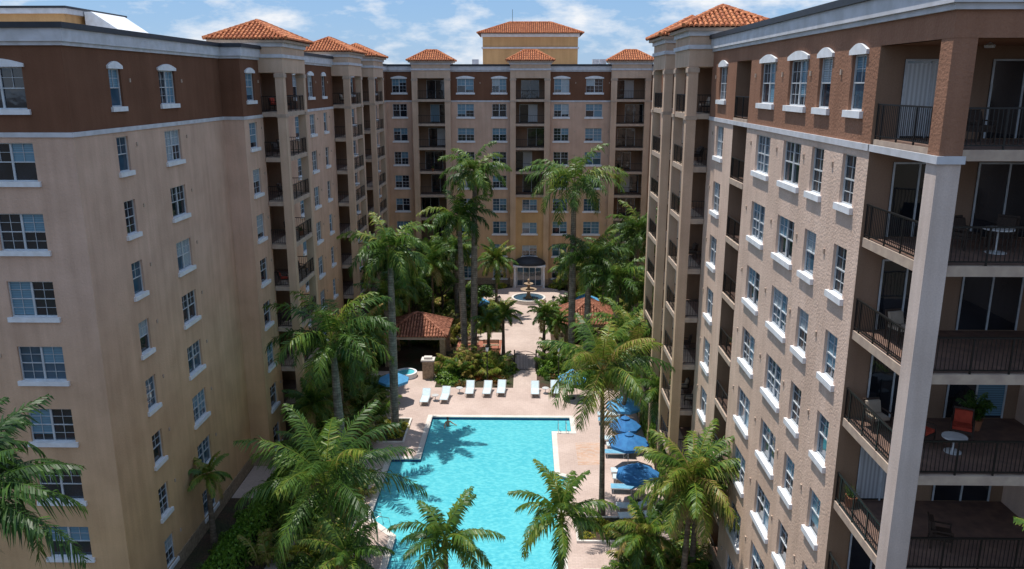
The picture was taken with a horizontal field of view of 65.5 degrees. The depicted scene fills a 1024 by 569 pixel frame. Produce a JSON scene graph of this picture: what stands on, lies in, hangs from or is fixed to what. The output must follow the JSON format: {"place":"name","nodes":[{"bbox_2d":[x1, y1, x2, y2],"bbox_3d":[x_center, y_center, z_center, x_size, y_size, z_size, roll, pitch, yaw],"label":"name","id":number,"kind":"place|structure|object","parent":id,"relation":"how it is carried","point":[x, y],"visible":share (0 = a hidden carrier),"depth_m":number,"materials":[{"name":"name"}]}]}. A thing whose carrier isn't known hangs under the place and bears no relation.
{"place":"outdoors","nodes":[
{"label":"outdoors","id":0,"kind":"place"},
{"bbox_2d":[232,286,567,568],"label":"garden path","id":1,"kind":"structure","parent":0,"point":[525,335],"depth_m":80.85,"materials":[{"name":"beige stone"}]},
{"bbox_2d":[398,368,416,379],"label":"hot tub","id":2,"kind":"object","parent":1,"relation":"on","point":[410,373],"visible":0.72,"depth_m":72.53,"materials":[{"name":"liquid"}]},
{"bbox_2d":[421,356,434,379],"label":"stone gate pillar","id":3,"kind":"structure","parent":1,"relation":"on","point":[428,372],"depth_m":71.58,"materials":[{"name":"brown stone"}]},
{"bbox_2d":[487,300,522,355],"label":"coconut palm tree","id":4,"kind":"object","parent":1,"relation":"on","point":[507,314],"visible":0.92,"depth_m":76.81,"materials":[{"name":"green plant"}]},
{"bbox_2d":[514,350,536,370],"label":"garden gate","id":5,"kind":"structure","parent":1,"relation":"on","point":[535,354],"depth_m":73.78,"materials":[{"name":"brown metal"}]},
{"bbox_2d":[511,278,545,304],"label":"fountain","id":6,"kind":"object","parent":1,"relation":"on","point":[524,298],"visible":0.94,"depth_m":97.45,"materials":[{"name":"beige stone"}]},
{"bbox_2d":[513,256,545,287],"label":"entrance","id":7,"kind":"object","parent":1,"relation":"on","point":[532,268],"visible":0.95,"depth_m":104.61,"materials":[{"name":"white glass"}]},
{"bbox_2d":[526,298,561,352],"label":"coconut palm tree","id":8,"kind":"object","parent":1,"relation":"on","point":[545,308],"visible":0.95,"depth_m":76.00,"materials":[{"name":"green plant"}]},
{"bbox_2d":[0,0,835,63],"label":"sky","id":9,"kind":"structure","parent":0,"point":[399,30],"materials":[{"name":"blue"}]},
{"bbox_2d":[180,284,711,568],"bbox_3d":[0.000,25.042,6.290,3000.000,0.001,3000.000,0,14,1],"label":"ground","id":10,"kind":"structure","parent":0,"point":[407,357],"depth_m":69.97,"materials":[{"name":"green plant"}]},
{"bbox_2d":[0,397,45,483],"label":"coconut palm tree","id":11,"kind":"object","parent":10,"relation":"on","point":[19,443],"visible":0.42,"depth_m":27.82,"materials":[{"name":"green plant"}]},
{"bbox_2d":[0,394,90,568],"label":"coconut palm tree","id":12,"kind":"object","parent":10,"relation":"on","point":[17,518],"visible":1,"depth_m":24.97,"materials":[{"name":"green plant"}]},
{"bbox_2d":[0,14,392,568],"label":"walls","id":13,"kind":"structure","parent":10,"relation":"on","point":[81,196],"depth_m":41.84,"materials":[{"name":"beige paint"}]},
{"bbox_2d":[0,67,380,566],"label":"windows","id":14,"kind":"structure","parent":13,"relation":"attached to","point":[21,231],"depth_m":37.40,"materials":[{"name":"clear glass"}]},
{"bbox_2d":[0,6,387,568],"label":"trim","id":15,"kind":"structure","parent":13,"relation":"attached to","point":[102,30],"depth_m":42.82,"materials":[{"name":"paint"}]},
{"bbox_2d":[202,19,387,58],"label":"roof tiles","id":16,"kind":"object","parent":15,"relation":"on","point":[256,29],"visible":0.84,"depth_m":53.74,"materials":[{"name":"tile"}]},
{"bbox_2d":[262,101,386,439],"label":"slabs","id":17,"kind":"structure","parent":13,"relation":"attached to","point":[283,245],"depth_m":59.11,"materials":[{"name":"paint"}]},
{"bbox_2d":[261,91,387,403],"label":"railings","id":18,"kind":"object","parent":13,"relation":"attached to","point":[306,265],"visible":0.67,"depth_m":59.22,"materials":[{"name":"brown metal"}]},
{"bbox_2d":[187,450,232,543],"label":"coconut palm tree","id":19,"kind":"object","parent":10,"relation":"on","point":[212,478],"visible":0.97,"depth_m":45.31,"materials":[{"name":"green plant"}]},
{"bbox_2d":[280,377,334,434],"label":"coconut palm tree","id":20,"kind":"object","parent":10,"relation":"on","point":[312,402],"visible":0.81,"depth_m":56.62,"materials":[{"name":"green plant"}]},
{"bbox_2d":[268,418,356,501],"bbox_3d":[-12.065,11.242,48.870,5.108,6.023,5.201,0,14,1],"label":"coconut palm tree","id":21,"kind":"object","parent":10,"relation":"on","point":[292,441],"visible":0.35,"depth_m":48.35,"materials":[{"name":"green plant"}]},
{"bbox_2d":[263,290,399,457],"bbox_3d":[-11.726,6.747,52.948,9.504,12.774,8.753,0,14,1],"label":"royal palm tree","id":22,"kind":"object","parent":10,"relation":"on","point":[351,342],"visible":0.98,"depth_m":51.58,"materials":[{"name":"green plant"}]},
{"bbox_2d":[306,342,377,405],"bbox_3d":[-13.165,7.320,62.063,5.935,7.202,5.488,0,14,1],"label":"coconut palm tree","id":23,"kind":"object","parent":10,"relation":"on","point":[340,362],"visible":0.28,"depth_m":60.91,"materials":[{"name":"green plant"}]},
{"bbox_2d":[334,303,388,378],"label":"coconut palm tree","id":24,"kind":"object","parent":10,"relation":"on","point":[377,334],"visible":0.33,"depth_m":68.07,"materials":[{"name":"green plant"}]},
{"bbox_2d":[353,276,414,355],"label":"royal palm tree","id":25,"kind":"object","parent":10,"relation":"on","point":[383,291],"visible":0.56,"depth_m":74.04,"materials":[{"name":"green plant"}]},
{"bbox_2d":[359,242,409,295],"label":"royal palm tree","id":26,"kind":"object","parent":10,"relation":"on","point":[384,266],"visible":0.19,"depth_m":81.33,"materials":[{"name":"green plant"}]},
{"bbox_2d":[379,260,431,346],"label":"coconut palm tree","id":27,"kind":"object","parent":10,"relation":"on","point":[416,286],"visible":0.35,"depth_m":78.69,"materials":[{"name":"green plant"}]},
{"bbox_2d":[397,288,435,312],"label":"broadleaf tree","id":28,"kind":"object","parent":10,"relation":"on","point":[428,296],"visible":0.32,"depth_m":81.77,"materials":[{"name":"green plant"}]},
{"bbox_2d":[382,311,453,366],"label":"garden pavilion","id":29,"kind":"structure","parent":10,"relation":"on","point":[417,325],"depth_m":74.99,"materials":[{"name":"tile"}]},
{"bbox_2d":[404,232,447,290],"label":"coconut palm tree","id":30,"kind":"object","parent":10,"relation":"on","point":[427,241],"visible":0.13,"depth_m":95.47,"materials":[{"name":"green plant"}]},
{"bbox_2d":[412,242,457,313],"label":"coconut palm tree","id":31,"kind":"object","parent":10,"relation":"on","point":[438,266],"visible":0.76,"depth_m":83.54,"materials":[{"name":"green plant"}]},
{"bbox_2d":[421,259,465,309],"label":"broadleaf tree","id":32,"kind":"object","parent":10,"relation":"on","point":[448,282],"visible":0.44,"depth_m":88.40,"materials":[{"name":"green plant"}]},
{"bbox_2d":[195,283,707,568],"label":"garden shrubbery","id":33,"kind":"object","parent":10,"relation":"on","point":[229,551],"visible":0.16,"depth_m":48.01,"materials":[{"name":"green plant"}]},
{"bbox_2d":[430,233,479,299],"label":"coconut palm tree","id":34,"kind":"object","parent":10,"relation":"on","point":[437,244],"visible":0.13,"depth_m":93.78,"materials":[{"name":"green plant"}]},
{"bbox_2d":[434,231,478,318],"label":"royal palm tree","id":35,"kind":"object","parent":10,"relation":"on","point":[452,242],"visible":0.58,"depth_m":86.97,"materials":[{"name":"green plant"}]},
{"bbox_2d":[237,270,712,568],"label":"areca palm clumps","id":36,"kind":"object","parent":10,"relation":"on","point":[468,364],"visible":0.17,"depth_m":63.85,"materials":[{"name":"green plant"}]},
{"bbox_2d":[458,284,495,314],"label":"broadleaf tree","id":37,"kind":"object","parent":10,"relation":"on","point":[485,291],"visible":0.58,"depth_m":86.34,"materials":[{"name":"green plant"}]},
{"bbox_2d":[469,306,506,350],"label":"coconut palm tree","id":38,"kind":"object","parent":10,"relation":"on","point":[489,319],"visible":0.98,"depth_m":75.59,"materials":[{"name":"green plant"}]},
{"bbox_2d":[478,237,517,303],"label":"coconut palm tree","id":39,"kind":"object","parent":10,"relation":"on","point":[498,261],"visible":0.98,"depth_m":89.52,"materials":[{"name":"green plant"}]},
{"bbox_2d":[386,37,652,278],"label":"walls","id":40,"kind":"structure","parent":10,"relation":"on","point":[514,217],"depth_m":101.93,"materials":[{"name":"beige paint"}]},
{"bbox_2d":[392,79,642,277],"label":"windows","id":41,"kind":"structure","parent":40,"relation":"attached to","point":[624,87],"depth_m":102.50,"materials":[{"name":"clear glass"}]},
{"bbox_2d":[386,33,653,285],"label":"trim","id":42,"kind":"structure","parent":40,"relation":"attached to","point":[507,68],"depth_m":99.67,"materials":[{"name":"paint"}]},
{"bbox_2d":[405,21,653,61],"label":"roof tiles","id":43,"kind":"object","parent":40,"relation":"on","point":[531,27],"visible":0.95,"depth_m":99.54,"materials":[{"name":"orange tile"}]},
{"bbox_2d":[418,99,644,243],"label":"slabs","id":44,"kind":"structure","parent":40,"relation":"attached to","point":[528,148],"depth_m":101.16,"materials":[{"name":"paint"}]},
{"bbox_2d":[417,91,644,259],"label":"railings","id":45,"kind":"object","parent":44,"relation":"on","point":[532,144],"visible":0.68,"depth_m":100.80,"materials":[{"name":"brown metal"}]},
{"bbox_2d":[541,308,567,344],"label":"coconut palm tree","id":46,"kind":"object","parent":10,"relation":"on","point":[556,325],"visible":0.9,"depth_m":75.67,"materials":[{"name":"green plant"}]},
{"bbox_2d":[548,249,582,302],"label":"coconut palm tree","id":47,"kind":"object","parent":10,"relation":"on","point":[566,271],"visible":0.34,"depth_m":89.32,"materials":[{"name":"green plant"}]},
{"bbox_2d":[519,143,627,351],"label":"royal palm tree","id":48,"kind":"object","parent":10,"relation":"on","point":[559,171],"visible":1,"depth_m":71.16,"materials":[{"name":"green plant"}]},
{"bbox_2d":[558,297,612,341],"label":"garden pavilion","id":49,"kind":"structure","parent":10,"relation":"on","point":[596,306],"depth_m":79.29,"materials":[{"name":"tile"}]},
{"bbox_2d":[548,229,634,350],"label":"royal palm tree","id":50,"kind":"object","parent":10,"relation":"on","point":[595,250],"visible":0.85,"depth_m":70.78,"materials":[{"name":"green plant"}]},
{"bbox_2d":[576,236,629,303],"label":"royal palm tree","id":51,"kind":"object","parent":10,"relation":"on","point":[613,243],"visible":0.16,"depth_m":85.30,"materials":[{"name":"green plant"}]},
{"bbox_2d":[581,253,644,343],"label":"royal palm tree","id":52,"kind":"object","parent":10,"relation":"on","point":[621,281],"visible":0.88,"depth_m":69.02,"materials":[{"name":"green plant"}]},
{"bbox_2d":[604,200,656,317],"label":"royal palm tree","id":53,"kind":"object","parent":10,"relation":"on","point":[639,230],"visible":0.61,"depth_m":75.24,"materials":[{"name":"green plant"}]},
{"bbox_2d":[619,266,653,328],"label":"coconut palm tree","id":54,"kind":"object","parent":10,"relation":"on","point":[640,296],"visible":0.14,"depth_m":69.29,"materials":[{"name":"green plant"}]},
{"bbox_2d":[621,216,656,262],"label":"royal palm tree","id":55,"kind":"object","parent":10,"relation":"on","point":[642,248],"visible":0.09,"depth_m":80.26,"materials":[{"name":"green plant"}]},
{"bbox_2d":[633,361,670,430],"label":"coconut palm tree","id":56,"kind":"object","parent":10,"relation":"on","point":[653,381],"visible":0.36,"depth_m":54.60,"materials":[{"name":"green plant"}]},
{"bbox_2d":[650,449,728,562],"bbox_3d":[9.996,12.512,42.681,4.661,6.574,4.361,-9,17,-31],"label":"coconut palm tree","id":57,"kind":"object","parent":10,"relation":"on","point":[693,540],"visible":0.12,"depth_m":41.92,"materials":[{"name":"green plant"}]},
{"bbox_2d":[640,9,1023,568],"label":"walls","id":58,"kind":"structure","parent":10,"relation":"on","point":[954,42],"depth_m":27.18,"materials":[{"name":"beige paint"}]},
{"bbox_2d":[638,0,1023,568],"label":"trim","id":59,"kind":"structure","parent":58,"relation":"attached to","point":[836,15],"depth_m":29.71,"materials":[{"name":"paint"}]},
{"bbox_2d":[645,4,769,40],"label":"roof tiles","id":60,"kind":"object","parent":59,"relation":"on","point":[723,15],"visible":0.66,"depth_m":44.20,"materials":[{"name":"tile"}]},
{"bbox_2d":[642,107,1023,568],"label":"slabs","id":61,"kind":"structure","parent":58,"relation":"attached to","point":[890,362],"depth_m":22.85,"materials":[{"name":"paint"}]},
{"bbox_2d":[861,397,892,432],"bbox_3d":[11.521,4.126,25.212,0.640,0.900,0.710,-3,14,-10],"label":"balcony chair","id":62,"kind":"object","parent":61,"relation":"on","point":[873,404],"visible":0.68,"depth_m":25.26,"materials":[{"name":"fabric"}]},
{"bbox_2d":[883,308,905,344],"bbox_3d":[11.812,1.267,24.280,0.640,0.900,0.710,-4,15,-16],"label":"balcony chair","id":63,"kind":"object","parent":61,"relation":"on","point":[896,315],"visible":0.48,"depth_m":24.36,"materials":[{"name":"fabric"}]},
{"bbox_2d":[922,421,936,448],"bbox_3d":[12.382,4.376,24.218,0.640,0.900,0.710,-9,17,-32],"label":"balcony chair","id":64,"kind":"object","parent":61,"relation":"on","point":[929,432],"visible":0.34,"depth_m":24.04,"materials":[{"name":"fabric"}]},
{"bbox_2d":[927,512,953,552],"bbox_3d":[12.947,7.489,24.138,0.710,0.900,0.640,6,15,22],"label":"balcony chair","id":65,"kind":"object","parent":61,"relation":"on","point":[935,531],"visible":0.88,"depth_m":23.97,"materials":[{"name":"wood"}]},
{"bbox_2d":[949,405,974,439],"bbox_3d":[13.845,4.309,24.486,0.640,0.900,0.710,8,16,29],"label":"balcony chair","id":66,"kind":"object","parent":61,"relation":"on","point":[962,420],"visible":0.9,"depth_m":24.49,"materials":[{"name":"fabric"}]},
{"bbox_2d":[955,389,996,430],"bbox_3d":[14.613,3.995,25.144,1.060,1.187,1.255,0,14,1],"label":"potted plant","id":67,"kind":"object","parent":61,"relation":"on","point":[981,407],"visible":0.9,"depth_m":24.99,"materials":[{"name":"green plant"}]},
{"bbox_2d":[643,92,1023,568],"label":"railings","id":68,"kind":"object","parent":58,"relation":"attached to","point":[654,188],"visible":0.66,"depth_m":22.95,"materials":[{"name":"brown metal"}]},
{"bbox_2d":[698,54,1023,568],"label":"windows","id":69,"kind":"structure","parent":58,"relation":"attached to","point":[989,303],"depth_m":25.80,"materials":[{"name":"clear glass"}]},
{"bbox_2d":[941,431,967,454],"bbox_3d":[13.101,4.730,23.628,0.700,0.500,0.700,0,14,1],"label":"side table","id":70,"kind":"object","parent":58,"relation":"on","point":[949,435],"visible":0.77,"depth_m":23.61,"materials":[{"name":"white metal"}]},
{"bbox_2d":[951,215,982,250],"bbox_3d":[12.995,-1.490,22.945,0.640,0.900,0.710,-6,15,-21],"label":"balcony chair","id":71,"kind":"object","parent":58,"relation":"on","point":[959,220],"visible":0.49,"depth_m":22.82,"materials":[{"name":"metal"}]},
{"bbox_2d":[966,109,996,142],"bbox_3d":[13.213,-4.497,22.601,0.640,0.900,0.710,-3,14,-10],"label":"balcony chair","id":72,"kind":"object","parent":58,"relation":"on","point":[980,122],"visible":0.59,"depth_m":22.50,"materials":[{"name":"wicker"}]},
{"bbox_2d":[983,228,1015,254],"bbox_3d":[13.605,-1.232,22.327,0.800,0.700,0.800,0,14,1],"label":"side table","id":73,"kind":"object","parent":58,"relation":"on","point":[997,231],"visible":0.69,"depth_m":22.20,"materials":[{"name":"white metal"}]},
{"bbox_2d":[985,214,1020,249],"bbox_3d":[14.259,-1.531,23.104,0.710,0.900,0.640,-13,19,-42],"label":"balcony chair","id":74,"kind":"object","parent":58,"relation":"on","point":[1007,220],"visible":0.56,"depth_m":23.06,"materials":[{"name":"metal"}]},
{"bbox_2d":[455,340,501,354],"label":"brick terrace","id":75,"kind":"structure","parent":0,"point":[480,343],"depth_m":81.44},
{"bbox_2d":[416,189,498,348],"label":"royal palm tree","id":76,"kind":"object","parent":75,"relation":"on","point":[455,222],"visible":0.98,"depth_m":74.18,"materials":[{"name":"green plant"}]},
{"bbox_2d":[438,140,511,350],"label":"royal palm tree","id":77,"kind":"object","parent":75,"relation":"on","point":[480,178],"visible":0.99,"depth_m":73.85,"materials":[{"name":"green plant"}]},
{"bbox_2d":[343,387,671,568],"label":"pool deck","id":78,"kind":"structure","parent":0,"point":[517,401],"depth_m":60.52,"materials":[{"name":"beige concrete"}]},
{"bbox_2d":[233,399,427,568],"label":"coconut palm tree","id":79,"kind":"object","parent":78,"relation":"on","point":[313,470],"visible":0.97,"depth_m":42.08,"materials":[{"name":"green plant"}]},
{"bbox_2d":[296,513,395,568],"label":"coconut palm tree","id":80,"kind":"object","parent":78,"relation":"on","point":[347,559],"visible":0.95,"depth_m":39.60,"materials":[{"name":"green plant"}]},
{"bbox_2d":[336,212,434,427],"bbox_3d":[-9.046,3.104,59.656,7.254,16.560,7.628,13,19,41],"label":"royal palm tree","id":81,"kind":"object","parent":78,"relation":"on","point":[392,242],"visible":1,"depth_m":58.17,"materials":[{"name":"green plant"}]},
{"bbox_2d":[371,417,411,442],"bbox_3d":[-9.265,11.170,61.143,2.600,0.138,4.400,0,14,1],"label":"planting bed","id":82,"kind":"object","parent":78,"relation":"on","point":[400,439],"visible":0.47,"depth_m":59.85,"materials":[{"name":"soil"}]},
{"bbox_2d":[379,373,408,386],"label":"patio umbrella","id":83,"kind":"object","parent":78,"relation":"on","point":[384,380],"visible":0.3,"depth_m":65.82,"materials":[{"name":"blue fabric"}]},
{"bbox_2d":[419,388,430,401],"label":"sun lounger","id":84,"kind":"object","parent":78,"relation":"on","point":[426,394],"visible":1,"depth_m":67.14,"materials":[{"name":"white plastic"}]},
{"bbox_2d":[439,386,450,402],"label":"sun lounger","id":85,"kind":"object","parent":78,"relation":"on","point":[445,394],"visible":1,"depth_m":67.52,"materials":[{"name":"white plastic"}]},
{"bbox_2d":[387,486,505,568],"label":"coconut palm tree","id":86,"kind":"object","parent":78,"relation":"on","point":[436,531],"visible":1,"depth_m":37.34,"materials":[{"name":"green plant"}]},
{"bbox_2d":[465,380,474,396],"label":"sun lounger","id":87,"kind":"object","parent":78,"relation":"on","point":[470,386],"visible":1,"depth_m":68.92,"materials":[{"name":"white plastic"}]},
{"bbox_2d":[364,415,576,568],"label":"swimming pool","id":88,"kind":"structure","parent":78,"relation":"on","point":[489,458],"depth_m":53.95,"materials":[{"name":"liquid"}]},
{"bbox_2d":[482,380,492,396],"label":"sun lounger","id":89,"kind":"object","parent":78,"relation":"on","point":[487,388],"visible":1,"depth_m":68.84,"materials":[{"name":"white plastic"}]},
{"bbox_2d":[496,379,505,395],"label":"sun lounger","id":90,"kind":"object","parent":78,"relation":"on","point":[501,387],"visible":1,"depth_m":69.02,"materials":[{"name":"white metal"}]},
{"bbox_2d":[531,380,538,393],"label":"sun lounger","id":91,"kind":"object","parent":78,"relation":"on","point":[534,387],"visible":1,"depth_m":68.78,"materials":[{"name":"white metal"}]},
{"bbox_2d":[507,459,619,568],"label":"coconut palm tree","id":92,"kind":"object","parent":78,"relation":"on","point":[561,496],"visible":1,"depth_m":38.01,"materials":[{"name":"green plant"}]},
{"bbox_2d":[575,442,599,464],"bbox_3d":[5.617,12.179,57.402,1.900,0.001,3.600,0,14,1],"label":"pavement inlay","id":93,"kind":"object","parent":78,"relation":"on","point":[588,453],"visible":0.8,"depth_m":57.40,"materials":[{"name":"stone"}]},
{"bbox_2d":[575,516,633,543],"bbox_3d":[5.580,14.599,47.492,3.600,0.138,2.800,0,14,1],"label":"planting bed","id":94,"kind":"object","parent":78,"relation":"on","point":[597,538],"visible":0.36,"depth_m":46.70,"materials":[{"name":"soil"}]},
{"bbox_2d":[536,312,675,515],"bbox_3d":[5.042,8.128,47.480,7.588,12.743,7.701,9,17,32],"label":"coconut palm tree","id":95,"kind":"object","parent":78,"relation":"on","point":[601,357],"visible":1,"depth_m":46.15,"materials":[{"name":"green plant"}]},
{"bbox_2d":[585,297,651,394],"bbox_3d":[9.321,5.713,64.250,5.874,9.253,6.296,-10,17,-34],"label":"royal palm tree","id":96,"kind":"object","parent":78,"relation":"on","point":[620,317],"visible":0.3,"depth_m":63.61,"materials":[{"name":"green plant"}]},
{"bbox_2d":[607,396,639,414],"bbox_3d":[8.541,9.815,60.981,2.587,2.850,2.587,-10,17,-35],"label":"patio umbrella","id":97,"kind":"object","parent":78,"relation":"on","point":[628,409],"visible":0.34,"depth_m":59.95,"materials":[{"name":"blue fabric"}]},
{"bbox_2d":[610,483,638,494],"bbox_3d":[7.477,13.172,51.944,2.100,0.759,0.744,1,14,4],"label":"sun lounger","id":98,"kind":"object","parent":78,"relation":"on","point":[613,486],"visible":0.66,"depth_m":51.77,"materials":[{"name":"white metal"}]},
{"bbox_2d":[609,415,640,433],"bbox_3d":[8.181,10.714,57.811,2.125,2.650,2.125,8,16,29],"label":"patio umbrella","id":99,"kind":"object","parent":78,"relation":"on","point":[627,424],"visible":0.63,"depth_m":57.11,"materials":[{"name":"blue fabric"}]},
{"bbox_2d":[609,431,648,465],"bbox_3d":[8.026,11.396,54.891,2.683,2.750,2.683,0,14,1],"label":"patio umbrella","id":100,"kind":"object","parent":78,"relation":"on","point":[629,441],"visible":0.77,"depth_m":54.13,"materials":[{"name":"blue fabric"}]},
{"bbox_2d":[615,497,648,511],"bbox_3d":[7.527,13.757,49.616,2.100,0.759,0.744,1,14,2],"label":"sun lounger","id":101,"kind":"object","parent":78,"relation":"on","point":[622,505],"visible":0.49,"depth_m":49.56,"materials":[{"name":"white metal"}]},
{"bbox_2d":[617,510,647,519],"bbox_3d":[7.556,14.145,48.583,2.185,0.513,0.744,-1,14,-4],"label":"sun lounger","id":102,"kind":"object","parent":78,"relation":"on","point":[623,515],"visible":0.37,"depth_m":48.52,"materials":[{"name":"white plastic"}]},
{"bbox_2d":[603,309,661,433],"bbox_3d":[9.565,6.666,60.851,5.270,9.090,5.965,0,14,1],"label":"coconut palm tree","id":103,"kind":"object","parent":78,"relation":"on","point":[642,332],"visible":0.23,"depth_m":59.99,"materials":[{"name":"green plant"}]},
{"bbox_2d":[616,462,658,501],"bbox_3d":[7.942,12.516,50.431,2.587,2.750,2.587,4,15,14],"label":"patio umbrella","id":104,"kind":"object","parent":78,"relation":"on","point":[635,474],"visible":0.86,"depth_m":49.75,"materials":[{"name":"blue fabric"}]},
{"bbox_2d":[633,418,740,568],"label":"coconut palm tree","id":105,"kind":"object","parent":78,"relation":"on","point":[703,470],"visible":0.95,"depth_m":39.27,"materials":[{"name":"green plant"}]},
{"bbox_2d":[472,59,605,63],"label":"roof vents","id":106,"kind":"object","parent":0,"point":[594,61],"visible":0.21,"depth_m":101.02,"materials":[{"name":"grey metal"}]},
{"bbox_3d":[6.713,16.151,41.312,5.700,0.138,4.500,0,14,1],"label":"planting bed","id":107,"kind":"object","parent":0,"visible":0},
{"bbox_2d":[603,496,684,568],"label":"coconut palm tree","id":108,"kind":"object","parent":107,"relation":"in","point":[641,526],"visible":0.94,"depth_m":42.10,"materials":[{"name":"green plant"}]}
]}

